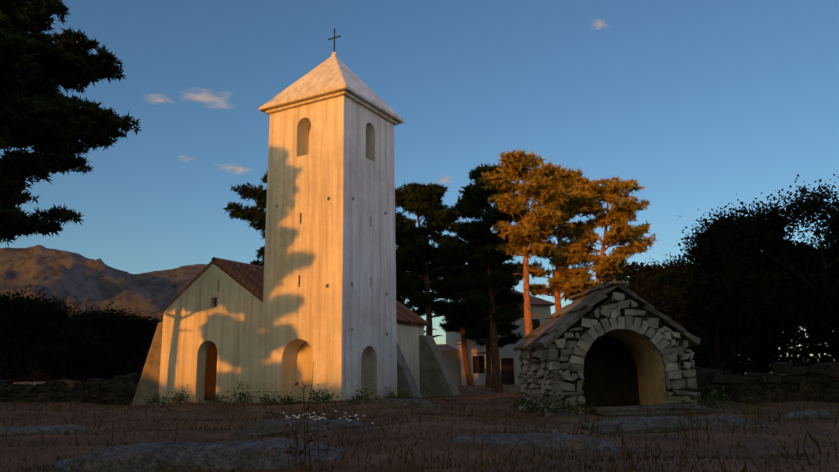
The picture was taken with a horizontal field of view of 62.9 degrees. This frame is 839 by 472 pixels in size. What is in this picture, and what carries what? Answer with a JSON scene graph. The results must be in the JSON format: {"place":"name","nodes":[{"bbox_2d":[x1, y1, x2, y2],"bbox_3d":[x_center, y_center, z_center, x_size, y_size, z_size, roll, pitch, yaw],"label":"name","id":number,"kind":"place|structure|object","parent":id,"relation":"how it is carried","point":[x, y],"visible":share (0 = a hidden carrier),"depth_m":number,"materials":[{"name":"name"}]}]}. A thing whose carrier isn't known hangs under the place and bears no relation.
{"place":"outdoors","nodes":[
{"label":"outdoors","id":0,"kind":"place"},
{"bbox_2d":[150,97,163,101],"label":"cloud","id":1,"kind":"structure","parent":0,"point":[158,99],"depth_m":5927.15,"materials":[{"name":"white"}]},
{"bbox_2d":[190,93,223,102],"bbox_3d":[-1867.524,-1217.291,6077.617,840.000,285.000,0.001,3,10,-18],"label":"cloud","id":2,"kind":"structure","parent":0,"point":[204,97],"depth_m":6072.12,"materials":[{"name":"white"}]},
{"bbox_2d":[228,167,246,171],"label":"cloud","id":3,"kind":"structure","parent":0,"point":[240,169],"depth_m":6029.47,"materials":[{"name":"white"}]},
{"bbox_2d":[261,95,396,402],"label":"church tower","id":4,"kind":"structure","parent":0,"point":[329,294],"depth_m":23.86,"materials":[{"name":"white paint"}]},
{"bbox_2d":[259,55,403,125],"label":"tower roof","id":5,"kind":"structure","parent":4,"relation":"on","point":[333,76],"depth_m":25.14,"materials":[{"name":"beige paint"}]},
{"bbox_2d":[328,28,340,51],"bbox_3d":[-3.327,-7.622,26.834,0.600,1.080,0.040,-7,-13,29],"label":"cross","id":6,"kind":"object","parent":5,"relation":"on","point":[334,37],"visible":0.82,"depth_m":26.81,"materials":[{"name":"black metal"}]},
{"bbox_2d":[395,236,436,332],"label":"tree","id":7,"kind":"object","parent":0,"point":[399,295],"depth_m":53.21,"materials":[{"name":"green plant"}]},
{"bbox_2d":[0,245,834,380],"bbox_3d":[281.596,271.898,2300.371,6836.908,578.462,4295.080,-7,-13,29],"label":"mountain ridge","id":8,"kind":"structure","parent":0,"point":[80,281],"depth_m":1651.37,"materials":[{"name":"brown stone"}]},
{"bbox_2d":[23,304,147,379],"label":"scrub","id":9,"kind":"object","parent":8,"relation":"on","point":[70,324],"depth_m":43.89,"materials":[{"name":"green plant"}]},
{"bbox_2d":[59,302,159,375],"bbox_3d":[-16.838,6.615,38.870,7.290,5.405,8.149,-7,-13,29],"label":"scrub","id":10,"kind":"object","parent":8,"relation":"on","point":[114,325],"depth_m":37.51,"materials":[{"name":"green plant"}]},
{"bbox_2d":[121,311,162,373],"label":"scrub","id":11,"kind":"object","parent":8,"relation":"on","point":[136,334],"depth_m":53.02,"materials":[{"name":"green plant"}]},
{"bbox_2d":[627,254,698,290],"bbox_3d":[14.731,4.869,38.314,8.586,7.728,9.024,-7,-13,29],"label":"oak","id":12,"kind":"object","parent":8,"relation":"on","point":[671,265],"depth_m":37.07,"materials":[{"name":"green plant"}]},
{"bbox_2d":[631,253,825,369],"bbox_3d":[11.899,3.697,27.119,7.353,5.658,6.977,-7,-13,29],"label":"bush","id":13,"kind":"object","parent":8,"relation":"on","point":[672,290],"depth_m":25.83,"materials":[{"name":"green plant"}]},
{"bbox_2d":[679,261,817,372],"bbox_3d":[16.826,4.137,34.504,9.339,7.611,9.795,-7,-13,29],"label":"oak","id":14,"kind":"object","parent":8,"relation":"on","point":[710,280],"depth_m":34.60,"materials":[{"name":"green plant"}]},
{"bbox_2d":[0,371,838,471],"bbox_3d":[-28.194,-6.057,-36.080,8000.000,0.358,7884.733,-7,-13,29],"label":"ground","id":15,"kind":"structure","parent":0,"point":[724,441],"depth_m":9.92,"materials":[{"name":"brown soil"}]},
{"bbox_2d":[0,289,82,382],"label":"scrub","id":16,"kind":"object","parent":15,"relation":"on","point":[20,312],"depth_m":33.50,"materials":[{"name":"green plant"}]},
{"bbox_2d":[0,424,87,436],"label":"rock","id":17,"kind":"object","parent":15,"relation":"on","point":[29,430],"visible":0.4,"depth_m":11.49,"materials":[{"name":"grey stone"}]},
{"bbox_2d":[0,0,140,247],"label":"pine","id":18,"kind":"object","parent":15,"relation":"on","point":[26,56],"depth_m":20.00,"materials":[{"name":"green plant"}]},
{"bbox_2d":[0,372,140,404],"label":"stone wall","id":19,"kind":"structure","parent":15,"relation":"on","point":[122,389],"depth_m":28.46,"materials":[{"name":"grey stone"}]},
{"bbox_2d":[131,322,162,405],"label":"buttress","id":20,"kind":"structure","parent":15,"relation":"on","point":[149,380],"depth_m":26.39,"materials":[{"name":"white paint"}]},
{"bbox_2d":[50,439,346,471],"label":"rock slab","id":21,"kind":"object","parent":15,"relation":"on","point":[154,456],"visible":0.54,"depth_m":6.48,"materials":[{"name":"grey stone"}]},
{"bbox_2d":[223,171,267,265],"bbox_3d":[-6.685,2.616,39.985,8.816,13.426,9.010,-7,-13,29],"label":"pine","id":22,"kind":"object","parent":15,"relation":"on","point":[255,214],"depth_m":39.02,"materials":[{"name":"green plant"}]},
{"bbox_2d":[158,264,423,403],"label":"church nave","id":23,"kind":"structure","parent":15,"relation":"on","point":[197,323],"depth_m":25.26,"materials":[{"name":"white paint"}]},
{"bbox_2d":[204,343,216,400],"bbox_3d":[-7.506,5.117,25.249,0.980,2.400,0.060,-7,-13,29],"label":"church door","id":24,"kind":"structure","parent":23,"relation":"in","point":[211,370],"depth_m":25.34,"materials":[{"name":"brown wood"}]},
{"bbox_2d":[159,261,429,325],"bbox_3d":[-4.809,2.860,30.580,5.621,1.946,11.790,-7,-13,29],"label":"roof edge","id":25,"kind":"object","parent":23,"relation":"on","point":[228,274],"depth_m":25.85,"materials":[{"name":"white paint"}]},
{"bbox_2d":[158,257,429,325],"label":"church roof tiles","id":26,"kind":"object","parent":25,"relation":"on","point":[250,276],"visible":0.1,"depth_m":26.26,"materials":[{"name":"brown tile"}]},
{"bbox_2d":[397,343,421,397],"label":"buttress","id":27,"kind":"structure","parent":23,"relation":"attached to","point":[405,379],"depth_m":29.96,"materials":[{"name":"paint"}]},
{"bbox_2d":[419,335,460,396],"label":"buttress","id":28,"kind":"structure","parent":23,"relation":"attached to","point":[436,378],"depth_m":32.85,"materials":[{"name":"paint"}]},
{"bbox_2d":[238,418,372,437],"bbox_3d":[-1.874,3.228,11.360,2.204,0.408,0.945,-3,-10,6],"label":"rock slab","id":29,"kind":"object","parent":15,"relation":"on","point":[266,429],"visible":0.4,"depth_m":11.12,"materials":[{"name":"grey stone"}]},
{"bbox_2d":[379,398,436,407],"bbox_3d":[-0.374,4.798,19.181,1.811,0.526,0.839,0,-11,2],"label":"rock by church","id":30,"kind":"object","parent":15,"relation":"on","point":[417,402],"visible":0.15,"depth_m":18.96,"materials":[{"name":"grey stone"}]},
{"bbox_2d":[395,182,480,337],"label":"pine","id":31,"kind":"object","parent":15,"relation":"on","point":[435,209],"depth_m":41.66,"materials":[{"name":"green plant"}]},
{"bbox_2d":[140,379,743,413],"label":"base weeds","id":32,"kind":"object","parent":15,"relation":"on","point":[527,402],"visible":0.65,"depth_m":19.67,"materials":[{"name":"green plant"}]},
{"bbox_2d":[160,363,808,471],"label":"weed stalks","id":33,"kind":"object","parent":15,"relation":"on","point":[295,434],"visible":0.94,"depth_m":8.32,"materials":[{"name":"green plant"}]},
{"bbox_2d":[158,376,810,456],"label":"wildflowers","id":34,"kind":"object","parent":15,"relation":"on","point":[319,414],"visible":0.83,"depth_m":8.51,"materials":[{"name":"green plant"}]},
{"bbox_2d":[438,162,532,392],"bbox_3d":[3.479,2.204,36.229,5.449,12.407,4.261,-7,-13,29],"label":"pine","id":35,"kind":"object","parent":15,"relation":"on","point":[472,207],"depth_m":35.76,"materials":[{"name":"green plant"}]},
{"bbox_2d":[440,305,550,385],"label":"house walls","id":36,"kind":"structure","parent":15,"relation":"on","point":[510,364],"depth_m":56.69,"materials":[{"name":"white paint"}]},
{"bbox_2d":[437,290,554,349],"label":"house roof","id":37,"kind":"structure","parent":36,"relation":"on","point":[536,301],"depth_m":58.27,"materials":[{"name":"brown tile"}]},
{"bbox_2d":[477,149,576,335],"bbox_3d":[5.617,1.677,33.849,4.878,12.450,4.394,-7,-13,29],"label":"pine","id":38,"kind":"object","parent":15,"relation":"on","point":[546,191],"depth_m":33.79,"materials":[{"name":"green plant"}]},
{"bbox_2d":[445,431,625,450],"bbox_3d":[1.080,2.462,7.717,2.380,0.462,1.045,0,-10,-8],"label":"rock slab","id":39,"kind":"object","parent":15,"relation":"on","point":[541,439],"visible":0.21,"depth_m":7.54,"materials":[{"name":"grey stone"}]},
{"bbox_2d":[509,161,604,318],"bbox_3d":[7.447,2.399,36.525,5.423,12.089,4.775,-7,-13,29],"label":"pine","id":40,"kind":"object","parent":15,"relation":"on","point":[562,282],"depth_m":36.12,"materials":[{"name":"green plant"}]},
{"bbox_2d":[549,176,657,301],"bbox_3d":[9.866,2.638,36.519,5.425,11.576,5.697,-7,-13,29],"label":"pine","id":41,"kind":"object","parent":15,"relation":"on","point":[614,190],"depth_m":36.24,"materials":[{"name":"green plant"}]},
{"bbox_2d":[522,291,694,414],"bbox_3d":[4.782,3.326,18.172,3.460,3.350,3.230,0,-12,-5],"label":"shelter","id":42,"kind":"object","parent":15,"relation":"on","point":[622,367],"visible":0.35,"depth_m":18.05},
{"bbox_2d":[513,281,700,350],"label":"chapel roof slabs","id":43,"kind":"structure","parent":42,"relation":"on","point":[557,324],"depth_m":17.00,"materials":[{"name":"grey stone"}]},
{"bbox_2d":[518,291,699,416],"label":"stones","id":44,"kind":"object","parent":15,"relation":"on","point":[664,342],"visible":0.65,"depth_m":16.63,"materials":[{"name":"grey stone"}]},
{"bbox_2d":[587,403,715,414],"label":"rock slab","id":45,"kind":"structure","parent":15,"relation":"on","point":[659,409],"depth_m":15.08,"materials":[{"name":"grey stone"}]},
{"bbox_2d":[580,415,764,433],"bbox_3d":[4.111,3.076,11.013,2.938,0.380,1.052,-2,-11,4],"label":"rock slab","id":46,"kind":"object","parent":15,"relation":"on","point":[637,425],"visible":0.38,"depth_m":10.69,"materials":[{"name":"grey stone"}]},
{"bbox_2d":[519,362,838,404],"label":"stone wall","id":47,"kind":"structure","parent":15,"relation":"on","point":[821,380],"depth_m":19.59,"materials":[{"name":"grey stone"}]},
{"bbox_2d":[596,240,838,375],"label":"scrub","id":48,"kind":"object","parent":15,"relation":"on","point":[767,359],"depth_m":27.72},
{"bbox_2d":[669,174,838,352],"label":"oak","id":49,"kind":"object","parent":15,"relation":"on","point":[718,241],"depth_m":26.50,"materials":[{"name":"green plant"}]},
{"bbox_2d":[781,409,835,420],"bbox_3d":[7.131,3.335,12.497,1.096,0.329,0.831,5,-13,-33],"label":"rock","id":50,"kind":"object","parent":15,"relation":"on","point":[812,414],"visible":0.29,"depth_m":12.29,"materials":[{"name":"grey stone"}]},
{"bbox_2d":[804,202,838,248],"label":"oak","id":51,"kind":"object","parent":15,"relation":"on","point":[829,233],"visible":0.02,"depth_m":33.62,"materials":[{"name":"green plant"}]},
{"bbox_2d":[0,0,838,362],"label":"sky","id":52,"kind":"structure","parent":0,"point":[702,103],"materials":[{"name":"blue"}]},
{"bbox_2d":[429,221,516,385],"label":"pine tree","id":53,"kind":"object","parent":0,"point":[448,326],"depth_m":54.10,"materials":[{"name":"green plant"}]},
{"bbox_2d":[448,241,523,387],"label":"pine tree","id":54,"kind":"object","parent":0,"point":[476,331],"depth_m":45.82,"materials":[{"name":"green plant"}]},
{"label":"white flower stems","id":55,"kind":"object","parent":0,"visible":0},
{"bbox_2d":[282,411,373,423],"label":"white flowers","id":56,"kind":"object","parent":55,"relation":"attached to","point":[298,416],"visible":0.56,"depth_m":11.79,"materials":[{"name":"white plant"}]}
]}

